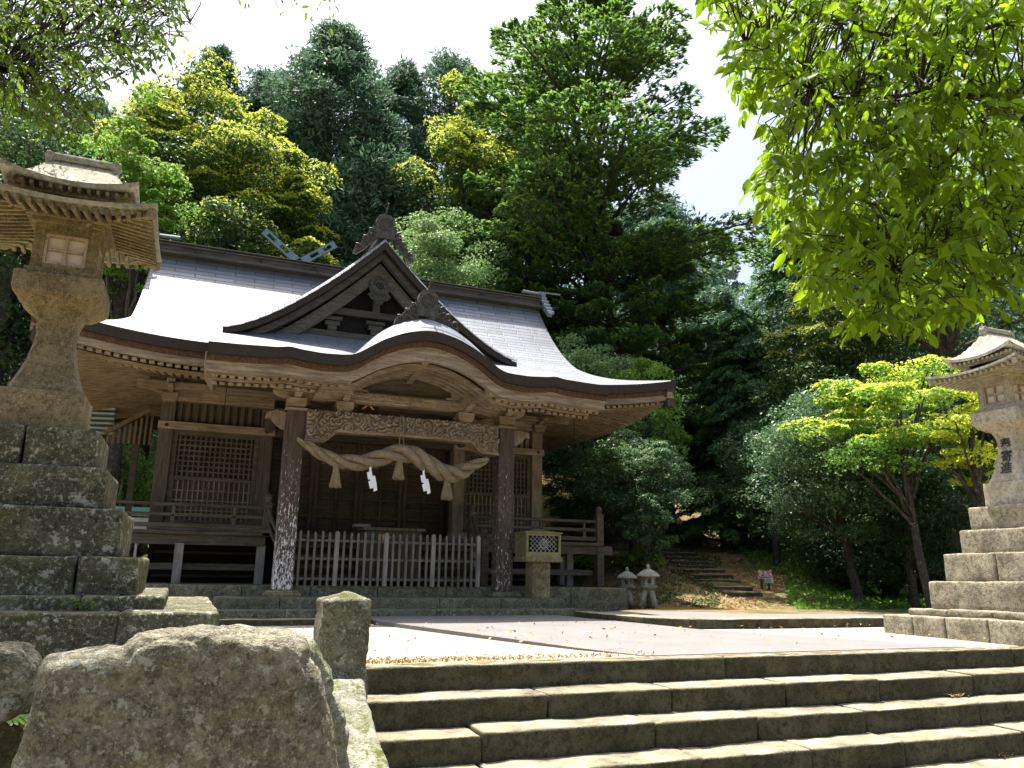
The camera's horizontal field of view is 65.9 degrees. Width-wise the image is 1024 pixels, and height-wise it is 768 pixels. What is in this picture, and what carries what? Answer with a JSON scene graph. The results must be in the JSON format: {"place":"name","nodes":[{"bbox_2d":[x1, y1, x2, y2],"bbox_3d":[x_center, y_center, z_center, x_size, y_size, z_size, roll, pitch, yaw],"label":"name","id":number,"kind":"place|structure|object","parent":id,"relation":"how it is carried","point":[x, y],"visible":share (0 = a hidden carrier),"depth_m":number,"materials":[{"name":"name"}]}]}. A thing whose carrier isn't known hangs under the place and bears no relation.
{"place":"outdoors","nodes":[
{"label":"outdoors","id":0,"kind":"place"},
{"bbox_2d":[0,0,1023,348],"label":"sky","id":1,"kind":"structure","parent":0,"point":[258,34],"materials":[{"name":"white"}]},
{"bbox_2d":[104,352,1023,762],"bbox_3d":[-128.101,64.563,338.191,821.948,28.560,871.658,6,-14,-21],"label":"ground","id":2,"kind":"structure","parent":0,"point":[612,580],"depth_m":20.59,"materials":[{"name":"soil"}]},
{"bbox_2d":[0,705,30,767],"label":"boulder","id":3,"kind":"object","parent":2,"relation":"on","point":[11,738],"depth_m":4.50,"materials":[{"name":"stone"}]},
{"bbox_2d":[6,714,28,725],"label":"fern","id":4,"kind":"object","parent":3,"relation":"on","point":[18,719],"visible":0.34,"depth_m":4.40,"materials":[{"name":"green plant"}]},
{"bbox_2d":[0,102,31,255],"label":"broadleaf tree","id":5,"kind":"object","parent":2,"relation":"on","point":[10,118],"visible":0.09,"depth_m":29.62,"materials":[{"name":"green plant"}]},
{"bbox_2d":[0,641,42,723],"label":"boulder","id":6,"kind":"object","parent":2,"relation":"on","point":[20,663],"visible":0.88,"depth_m":4.00,"materials":[{"name":"stone"}]},
{"bbox_2d":[0,109,63,377],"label":"cedar tree","id":7,"kind":"object","parent":2,"relation":"on","point":[13,130],"visible":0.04,"depth_m":48.99,"materials":[{"name":"green plant"}]},
{"bbox_2d":[0,95,81,385],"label":"broadleaf tree","id":8,"kind":"object","parent":2,"relation":"on","point":[13,315],"visible":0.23,"depth_m":25.30,"materials":[{"name":"green plant"}]},
{"bbox_2d":[0,112,121,356],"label":"cedar tree","id":9,"kind":"object","parent":2,"relation":"on","point":[99,115],"visible":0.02,"depth_m":49.43,"materials":[{"name":"green plant"}]},
{"bbox_2d":[19,88,117,150],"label":"cedar tree","id":10,"kind":"object","parent":2,"relation":"on","point":[107,111],"visible":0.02,"depth_m":62.44,"materials":[{"name":"green plant"}]},
{"bbox_2d":[1,255,142,452],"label":"broadleaf tree","id":11,"kind":"object","parent":2,"relation":"on","point":[13,362],"visible":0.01,"depth_m":27.66,"materials":[{"name":"green plant"}]},
{"bbox_2d":[5,104,138,425],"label":"cedar tree","id":12,"kind":"object","parent":2,"relation":"on","point":[84,154],"depth_m":47.74,"materials":[{"name":"green plant"}]},
{"bbox_2d":[0,0,200,153],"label":"overhanging tree","id":13,"kind":"object","parent":2,"relation":"on","point":[26,74],"visible":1,"depth_m":5.86,"materials":[{"name":"green plant"}]},
{"bbox_2d":[0,150,219,658],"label":"stone lantern","id":14,"kind":"object","parent":2,"relation":"on","point":[72,224],"visible":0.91,"depth_m":6.81,"materials":[{"name":"stone"}]},
{"bbox_2d":[61,597,96,608],"bbox_3d":[-3.250,1.644,5.928,0.242,0.094,0.051,6,-14,-21],"label":"weed","id":15,"kind":"object","parent":14,"relation":"on","point":[78,605],"visible":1,"depth_m":5.92,"materials":[{"name":"green plant"}]},
{"bbox_2d":[89,408,153,516],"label":"side pavilion","id":16,"kind":"structure","parent":2,"relation":"on","point":[101,425],"depth_m":18.74,"materials":[{"name":"brown wood"}]},
{"bbox_2d":[115,506,149,556],"bbox_3d":[-10.247,4.282,20.234,1.980,2.274,0.065,6,-14,-21],"label":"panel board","id":17,"kind":"object","parent":2,"relation":"on","point":[146,509],"visible":0.11,"depth_m":20.59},
{"bbox_2d":[116,444,155,550],"bbox_3d":[-11.766,4.117,24.311,2.846,4.655,3.108,6,-14,-21],"label":"bush","id":18,"kind":"object","parent":2,"relation":"on","point":[144,487],"visible":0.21,"depth_m":24.39,"materials":[{"name":"green plant"}]},
{"bbox_2d":[62,81,219,437],"bbox_3d":[-13.077,-1.973,26.052,5.553,17.088,4.222,3,-13,-8],"label":"broadleaf tree","id":19,"kind":"object","parent":2,"relation":"on","point":[141,168],"visible":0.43,"depth_m":26.76,"materials":[{"name":"green plant"}]},
{"bbox_2d":[103,187,182,504],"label":"broadleaf tree","id":20,"kind":"object","parent":2,"relation":"on","point":[134,277],"visible":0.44,"depth_m":24.76,"materials":[{"name":"green plant"}]},
{"bbox_2d":[11,624,338,767],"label":"boulder","id":21,"kind":"object","parent":2,"relation":"on","point":[221,696],"visible":1,"depth_m":3.59,"materials":[{"name":"stone"}]},
{"bbox_2d":[86,46,268,555],"bbox_3d":[-14.215,-3.732,32.327,7.166,21.261,8.742,6,-14,-21],"label":"broadleaf tree","id":22,"kind":"object","parent":2,"relation":"on","point":[167,121],"visible":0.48,"depth_m":32.81,"materials":[{"name":"green plant"}]},
{"bbox_2d":[171,43,255,154],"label":"cedar tree","id":23,"kind":"object","parent":2,"relation":"on","point":[223,52],"visible":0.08,"depth_m":45.05,"materials":[{"name":"green plant"}]},
{"bbox_2d":[158,194,288,257],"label":"broadleaf tree","id":24,"kind":"object","parent":2,"relation":"on","point":[223,207],"visible":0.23,"depth_m":28.70,"materials":[{"name":"green plant"}]},
{"bbox_2d":[140,107,343,259],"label":"broadleaf tree","id":25,"kind":"object","parent":2,"relation":"on","point":[234,146],"visible":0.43,"depth_m":31.72,"materials":[{"name":"green plant"}]},
{"bbox_2d":[147,107,364,471],"bbox_3d":[-10.435,-3.661,37.256,11.719,19.798,12.655,-10,-17,40],"label":"tree","id":26,"kind":"object","parent":2,"relation":"on","point":[309,149],"visible":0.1,"depth_m":37.47,"materials":[{"name":"green plant"}]},
{"bbox_2d":[235,63,300,142],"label":"cedar tree","id":27,"kind":"object","parent":2,"relation":"on","point":[253,89],"visible":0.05,"depth_m":46.44,"materials":[{"name":"green plant"}]},
{"bbox_2d":[224,148,342,266],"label":"broadleaf tree","id":28,"kind":"object","parent":2,"relation":"on","point":[305,192],"visible":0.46,"depth_m":31.83,"materials":[{"name":"green plant"}]},
{"bbox_2d":[238,0,339,37],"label":"overhanging tree","id":29,"kind":"object","parent":2,"relation":"on","point":[305,15],"visible":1,"depth_m":7.50,"materials":[{"name":"green plant"}]},
{"bbox_2d":[261,228,336,261],"bbox_3d":[-8.229,0.461,27.955,6.600,9.903,6.300,6,-14,-21],"label":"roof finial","id":30,"kind":"object","parent":2,"relation":"on","point":[278,243],"visible":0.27,"depth_m":26.03,"materials":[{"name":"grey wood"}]},
{"bbox_2d":[230,15,426,265],"bbox_3d":[-8.971,-6.877,39.298,14.330,25.416,15.756,6,-14,-21],"label":"cedar tree","id":31,"kind":"object","parent":2,"relation":"on","point":[329,64],"visible":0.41,"depth_m":38.92,"materials":[{"name":"green plant"}]},
{"bbox_2d":[313,591,371,697],"bbox_3d":[-1.395,2.133,6.438,0.429,0.864,0.425,6,-14,-21],"label":"stone bollard","id":32,"kind":"object","parent":2,"relation":"on","point":[342,623],"visible":0.62,"depth_m":6.28,"materials":[{"name":"stone"}]},
{"bbox_2d":[343,725,349,750],"bbox_3d":[-1.924,2.653,5.298,1.379,0.987,1.985,6,-14,-21],"label":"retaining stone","id":33,"kind":"object","parent":2,"relation":"on","point":[346,731],"visible":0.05,"depth_m":4.77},
{"bbox_2d":[294,631,349,767],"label":"boulder","id":34,"kind":"object","parent":33,"relation":"on","point":[336,708],"visible":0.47,"depth_m":4.72,"materials":[{"name":"stone"}]},
{"bbox_2d":[30,203,675,618],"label":"shrine hall","id":35,"kind":"structure","parent":2,"relation":"on","point":[236,373],"depth_m":16.34,"materials":[{"name":"wood"}]},
{"bbox_2d":[269,438,316,533],"bbox_3d":[-4.922,2.281,17.518,1.010,2.150,0.070,6,-14,-21],"label":"door","id":36,"kind":"structure","parent":35,"relation":"in","point":[312,469],"depth_m":17.56,"materials":[{"name":"brown wood"}]},
{"bbox_2d":[310,442,361,535],"bbox_3d":[-3.976,2.384,17.887,1.010,2.150,0.070,6,-14,-21],"label":"door","id":37,"kind":"structure","parent":35,"relation":"in","point":[317,463],"depth_m":17.82,"materials":[{"name":"brown wood"}]},
{"bbox_2d":[270,441,448,537],"bbox_3d":[-3.465,2.263,18.215,4.300,2.600,0.050,6,-14,-21],"label":"door back","id":38,"kind":"structure","parent":35,"relation":"in","point":[414,493],"depth_m":18.13,"materials":[{"name":"brown wood"}]},
{"bbox_2d":[356,445,403,535],"bbox_3d":[-3.031,2.486,18.256,1.010,2.150,0.070,6,-14,-21],"label":"door","id":39,"kind":"structure","parent":35,"relation":"in","point":[363,449],"depth_m":18.22,"materials":[{"name":"brown wood"}]},
{"bbox_2d":[293,530,480,586],"bbox_3d":[-2.232,3.222,14.509,3.500,0.962,0.090,6,-14,-21],"label":"picket fence","id":40,"kind":"object","parent":35,"relation":"on","point":[433,543],"visible":0.99,"depth_m":14.47,"materials":[{"name":"grey wood"}]},
{"bbox_2d":[352,524,425,581],"bbox_3d":[-2.360,3.189,14.889,1.330,1.035,0.540,6,-14,-21],"label":"offering box","id":41,"kind":"object","parent":35,"relation":"on","point":[376,531],"visible":0.51,"depth_m":14.71,"materials":[{"name":"brown wood"}]},
{"bbox_2d":[297,415,488,500],"bbox_3d":[-2.125,1.318,14.527,3.609,1.542,0.410,6,-14,-21],"label":"sacred rope","id":42,"kind":"object","parent":35,"relation":"hanging from","point":[423,461],"visible":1,"depth_m":14.45,"materials":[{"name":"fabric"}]},
{"bbox_2d":[401,449,445,537],"bbox_3d":[-2.085,2.588,18.624,1.010,2.150,0.070,6,-14,-21],"label":"door","id":43,"kind":"structure","parent":35,"relation":"in","point":[443,458],"depth_m":18.56,"materials":[{"name":"brown wood"}]},
{"bbox_2d":[513,529,562,598],"bbox_3d":[0.485,3.378,14.886,0.763,1.282,0.604,6,-14,-21],"label":"box lantern","id":44,"kind":"object","parent":35,"relation":"on","point":[538,551],"visible":1,"depth_m":14.71,"materials":[{"name":"stone"}]},
{"bbox_2d":[333,679,388,767],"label":"sloping flank stone","id":45,"kind":"object","parent":2,"relation":"on","point":[364,749],"visible":0.53,"depth_m":5.50,"materials":[{"name":"stone"}]},
{"bbox_2d":[308,102,438,271],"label":"cedar tree","id":46,"kind":"object","parent":2,"relation":"on","point":[378,129],"visible":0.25,"depth_m":37.50,"materials":[{"name":"green plant"}]},
{"bbox_2d":[348,53,455,263],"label":"cedar tree","id":47,"kind":"object","parent":2,"relation":"on","point":[405,79],"visible":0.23,"depth_m":42.31,"materials":[{"name":"green plant"}]},
{"bbox_2d":[389,206,511,291],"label":"broadleaf tree","id":48,"kind":"object","parent":2,"relation":"on","point":[445,246],"visible":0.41,"depth_m":28.29,"materials":[{"name":"green plant"}]},
{"bbox_2d":[401,45,504,272],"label":"cedar tree","id":49,"kind":"object","parent":2,"relation":"on","point":[446,62],"visible":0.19,"depth_m":43.33,"materials":[{"name":"green plant"}]},
{"bbox_2d":[390,69,525,268],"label":"broadleaf tree","id":50,"kind":"object","parent":2,"relation":"on","point":[461,148],"visible":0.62,"depth_m":35.92,"materials":[{"name":"green plant"}]},
{"bbox_2d":[452,173,544,287],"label":"cedar tree","id":51,"kind":"object","parent":2,"relation":"on","point":[499,266],"depth_m":39.48,"materials":[{"name":"green plant"}]},
{"bbox_2d":[476,108,529,278],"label":"broadleaf tree","id":52,"kind":"object","parent":2,"relation":"on","point":[516,131],"visible":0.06,"depth_m":39.09,"materials":[{"name":"green plant"}]},
{"bbox_2d":[483,213,604,473],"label":"tree","id":53,"kind":"object","parent":2,"relation":"on","point":[531,273],"visible":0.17,"depth_m":30.47,"materials":[{"name":"green plant"}]},
{"bbox_2d":[550,555,593,577],"bbox_3d":[1.592,4.818,21.163,2.110,0.974,2.506,-5,-14,23],"label":"shrub","id":54,"kind":"object","parent":2,"relation":"on","point":[587,563],"visible":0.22,"depth_m":20.89,"materials":[{"name":"green plant"}]},
{"bbox_2d":[542,467,616,564],"bbox_3d":[1.723,3.834,22.179,2.277,3.042,2.819,-6,-15,27],"label":"shrub","id":55,"kind":"object","parent":2,"relation":"on","point":[575,508],"visible":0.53,"depth_m":21.95,"materials":[{"name":"green plant"}]},
{"bbox_2d":[408,0,773,544],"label":"tree","id":56,"kind":"object","parent":2,"relation":"on","point":[569,190],"visible":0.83,"depth_m":30.62,"materials":[{"name":"green plant"}]},
{"bbox_2d":[554,332,636,561],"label":"broadleaf tree","id":57,"kind":"object","parent":2,"relation":"on","point":[585,362],"visible":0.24,"depth_m":24.91,"materials":[{"name":"green plant"}]},
{"bbox_2d":[544,202,686,378],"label":"cedar tree","id":58,"kind":"object","parent":2,"relation":"on","point":[626,231],"visible":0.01,"depth_m":48.45,"materials":[{"name":"green plant"}]},
{"bbox_2d":[542,215,699,536],"bbox_3d":[3.771,-0.569,29.866,6.011,12.487,6.453,-4,-14,19],"label":"fir tree","id":59,"kind":"object","parent":2,"relation":"on","point":[602,285],"visible":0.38,"depth_m":29.26,"materials":[{"name":"green plant"}]},
{"bbox_2d":[563,446,683,544],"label":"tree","id":60,"kind":"object","parent":2,"relation":"on","point":[616,539],"visible":0.05,"depth_m":31.12,"materials":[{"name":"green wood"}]},
{"bbox_2d":[562,428,713,553],"bbox_3d":[3.111,2.940,21.162,3.767,3.669,4.046,6,-14,-21],"label":"shrub","id":61,"kind":"object","parent":2,"relation":"on","point":[652,473],"visible":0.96,"depth_m":20.58,"materials":[{"name":"green plant"}]},
{"bbox_2d":[613,546,666,567],"bbox_3d":[3.200,4.411,19.858,1.222,0.673,1.375,1,-13,-2],"label":"shrub","id":62,"kind":"object","parent":2,"relation":"on","point":[632,559],"visible":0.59,"depth_m":19.59,"materials":[{"name":"green plant"}]},
{"bbox_2d":[600,356,691,548],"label":"broadleaf tree","id":63,"kind":"object","parent":2,"relation":"on","point":[662,416],"visible":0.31,"depth_m":24.01,"materials":[{"name":"green plant"}]},
{"bbox_2d":[615,493,679,580],"bbox_3d":[3.272,3.751,19.323,1.499,2.197,1.509,-5,-14,22],"label":"shrub","id":64,"kind":"object","parent":2,"relation":"on","point":[645,532],"visible":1,"depth_m":19.12,"materials":[{"name":"green plant"}]},
{"bbox_2d":[554,186,762,372],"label":"tree","id":65,"kind":"object","parent":2,"relation":"on","point":[672,209],"visible":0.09,"depth_m":50.09,"materials":[{"name":"green plant"}]},
{"bbox_2d":[611,547,720,609],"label":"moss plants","id":66,"kind":"object","parent":2,"relation":"on","point":[695,582],"visible":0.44,"depth_m":19.51,"materials":[{"name":"green plant"}]},
{"bbox_2d":[608,252,742,535],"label":"fir tree","id":67,"kind":"object","parent":2,"relation":"on","point":[680,302],"visible":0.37,"depth_m":31.29,"materials":[{"name":"green plant"}]},
{"bbox_2d":[605,215,751,411],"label":"tree","id":68,"kind":"object","parent":2,"relation":"on","point":[715,282],"visible":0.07,"depth_m":43.70,"materials":[{"name":"green plant"}]},
{"bbox_2d":[366,646,1023,767],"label":"stone staircase","id":69,"kind":"structure","parent":2,"relation":"on","point":[888,708],"depth_m":7.35,"materials":[{"name":"stone"}]},
{"bbox_2d":[662,546,762,596],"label":"hillside steps","id":70,"kind":"structure","parent":2,"relation":"on","point":[730,593],"depth_m":23.26,"materials":[{"name":"stone"}]},
{"bbox_2d":[669,284,763,479],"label":"cedar tree","id":71,"kind":"object","parent":2,"relation":"on","point":[719,292],"visible":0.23,"depth_m":40.63,"materials":[{"name":"green plant"}]},
{"bbox_2d":[668,367,787,551],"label":"cypress tree","id":72,"kind":"object","parent":2,"relation":"on","point":[712,382],"visible":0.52,"depth_m":29.49,"materials":[{"name":"green plant"}]},
{"bbox_2d":[712,240,748,307],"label":"cedar tree","id":73,"kind":"object","parent":2,"relation":"on","point":[733,275],"visible":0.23,"depth_m":98.26,"materials":[{"name":"green plant"}]},
{"bbox_2d":[668,306,821,547],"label":"cypress tree","id":74,"kind":"object","parent":2,"relation":"on","point":[751,376],"visible":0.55,"depth_m":30.21,"materials":[{"name":"green plant"}]},
{"bbox_2d":[699,414,829,566],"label":"broadleaf tree","id":75,"kind":"object","parent":2,"relation":"on","point":[732,450],"visible":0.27,"depth_m":25.28,"materials":[{"name":"green plant"}]},
{"bbox_2d":[757,570,772,589],"bbox_3d":[6.559,5.125,20.477,0.386,0.598,0.078,0,-13,3],"label":"notice board","id":76,"kind":"object","parent":2,"relation":"on","point":[762,574],"visible":0.99,"depth_m":20.48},
{"bbox_2d":[733,261,816,365],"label":"cedar tree","id":77,"kind":"object","parent":2,"relation":"on","point":[761,302],"visible":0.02,"depth_m":50.71,"materials":[{"name":"green plant"}]},
{"bbox_2d":[730,201,866,525],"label":"cypress tree","id":78,"kind":"object","parent":2,"relation":"on","point":[768,280],"visible":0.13,"depth_m":34.99,"materials":[{"name":"green plant"}]},
{"bbox_2d":[731,513,925,608],"bbox_3d":[11.493,5.155,25.695,7.696,3.730,20.170,-1,-13,10],"label":"ground cover","id":79,"kind":"object","parent":2,"relation":"on","point":[834,596],"visible":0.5,"depth_m":20.86,"materials":[{"name":"green plant"}]},
{"bbox_2d":[753,282,905,589],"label":"broadleaf tree","id":80,"kind":"object","parent":2,"relation":"on","point":[803,371],"visible":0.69,"depth_m":23.85,"materials":[{"name":"green plant"}]},
{"bbox_2d":[748,478,945,590],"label":"broadleaf tree","id":81,"kind":"object","parent":2,"relation":"on","point":[818,554],"visible":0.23,"depth_m":20.91,"materials":[{"name":"green plant"}]},
{"bbox_2d":[733,260,971,597],"bbox_3d":[12.033,1.098,26.183,8.077,11.921,8.077,6,-14,-21],"label":"forest tree","id":82,"kind":"object","parent":2,"relation":"on","point":[893,352],"visible":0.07,"depth_m":27.04,"materials":[{"name":"green plant"}]},
{"bbox_2d":[694,0,1023,349],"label":"overhanging tree","id":83,"kind":"object","parent":2,"relation":"on","point":[909,165],"visible":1,"depth_m":4.75,"materials":[{"name":"green plant"}]},
{"bbox_2d":[778,353,967,595],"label":"broadleaf tree","id":84,"kind":"object","parent":2,"relation":"on","point":[896,589],"depth_m":25.11,"materials":[{"name":"green plant"}]},
{"bbox_2d":[780,464,970,594],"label":"broadleaf tree","id":85,"kind":"object","parent":2,"relation":"on","point":[938,578],"depth_m":23.70,"materials":[{"name":"green plant"}]},
{"bbox_2d":[777,354,982,607],"bbox_3d":[8.004,2.237,16.480,4.712,5.456,4.345,6,-14,-21],"label":"broadleaf tree","id":86,"kind":"object","parent":2,"relation":"on","point":[850,394],"visible":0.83,"depth_m":16.31,"materials":[{"name":"green plant"}]},
{"bbox_2d":[801,213,986,584],"bbox_3d":[16.379,0.267,34.377,10.490,16.480,10.518,12,-17,-38],"label":"cedar tree","id":87,"kind":"object","parent":2,"relation":"on","point":[974,334],"depth_m":32.93,"materials":[{"name":"green plant"}]},
{"bbox_2d":[777,284,1023,595],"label":"forest tree","id":88,"kind":"object","parent":2,"relation":"on","point":[917,353],"visible":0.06,"depth_m":27.61,"materials":[{"name":"green plant"}]},
{"bbox_2d":[784,154,1023,552],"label":"forest tree","id":89,"kind":"object","parent":2,"relation":"on","point":[947,345],"visible":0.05,"depth_m":21.42,"materials":[{"name":"green plant"}]},
{"bbox_2d":[828,444,985,607],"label":"broadleaf tree","id":90,"kind":"object","parent":2,"relation":"on","point":[885,526],"visible":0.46,"depth_m":17.63,"materials":[{"name":"green plant"}]},
{"bbox_2d":[890,347,997,553],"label":"broadleaf tree","id":91,"kind":"object","parent":2,"relation":"on","point":[988,437],"visible":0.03,"depth_m":22.77,"materials":[{"name":"green plant"}]},
{"bbox_2d":[904,372,997,506],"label":"broadleaf tree","id":92,"kind":"object","parent":2,"relation":"on","point":[976,479],"visible":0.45,"depth_m":15.51,"materials":[{"name":"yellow plant"}]},
{"bbox_2d":[883,326,1023,646],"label":"stone lantern","id":93,"kind":"object","parent":2,"relation":"on","point":[978,594],"visible":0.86,"depth_m":11.55,"materials":[{"name":"stone"}]},
{"bbox_2d":[901,171,1023,455],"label":"cedar tree","id":94,"kind":"object","parent":2,"relation":"on","point":[1010,314],"depth_m":34.22,"materials":[{"name":"green plant"}]},
{"bbox_2d":[253,624,1016,664],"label":"plaza gravel","id":95,"kind":"structure","parent":0,"point":[429,644],"depth_m":9.27,"materials":[{"name":"gravel"}]},
{"bbox_2d":[219,618,371,625],"bbox_3d":[-3.807,3.430,11.301,3.603,0.145,0.262,6,-14,-21],"label":"edging stone","id":96,"kind":"object","parent":95,"relation":"on","point":[279,622],"visible":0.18,"depth_m":11.34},
{"bbox_2d":[366,650,653,663],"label":"fallen leaves","id":97,"kind":"object","parent":95,"relation":"on","point":[401,659],"visible":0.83,"depth_m":7.53,"materials":[{"name":"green plant"}]},
{"bbox_2d":[371,615,962,655],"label":"path","id":98,"kind":"structure","parent":0,"point":[668,641],"depth_m":10.03,"materials":[{"name":"stone"}]},
{"bbox_2d":[291,620,984,653],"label":"fallen leaves","id":99,"kind":"object","parent":98,"relation":"on","point":[611,629],"visible":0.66,"depth_m":10.21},
{"bbox_2d":[609,611,883,617],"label":"terrace paving","id":100,"kind":"structure","parent":0,"point":[690,614],"depth_m":13.79,"materials":[{"name":"stone"}]},
{"bbox_2d":[608,605,908,613],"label":"terrace","id":101,"kind":"structure","parent":0,"point":[784,610],"depth_m":15.73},
{"bbox_2d":[617,567,637,605],"bbox_3d":[2.500,4.389,17.129,0.459,0.830,0.459,3,-13,-10],"label":"garden lantern","id":102,"kind":"object","parent":101,"relation":"on","point":[626,575],"visible":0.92,"depth_m":17.02,"materials":[{"name":"stone"}]},
{"bbox_2d":[636,564,659,607],"bbox_3d":[2.856,4.224,16.539,0.496,0.898,0.496,8,-15,-29],"label":"garden lantern","id":103,"kind":"object","parent":101,"relation":"on","point":[648,591],"visible":0.99,"depth_m":16.43,"materials":[{"name":"stone"}]},
{"bbox_2d":[574,611,883,628],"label":"terrace kerb","id":104,"kind":"structure","parent":101,"relation":"on","point":[756,623],"depth_m":12.55,"materials":[{"name":"stone"}]},
{"bbox_2d":[614,530,904,609],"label":"leaf litter","id":105,"kind":"object","parent":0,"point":[736,603],"visible":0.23,"depth_m":20.39,"materials":[{"name":"brown plant"}]},
{"bbox_2d":[729,374,937,605],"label":"broadleaf tree","id":106,"kind":"object","parent":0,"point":[793,462],"visible":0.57,"depth_m":18.55,"materials":[{"name":"green plant"}]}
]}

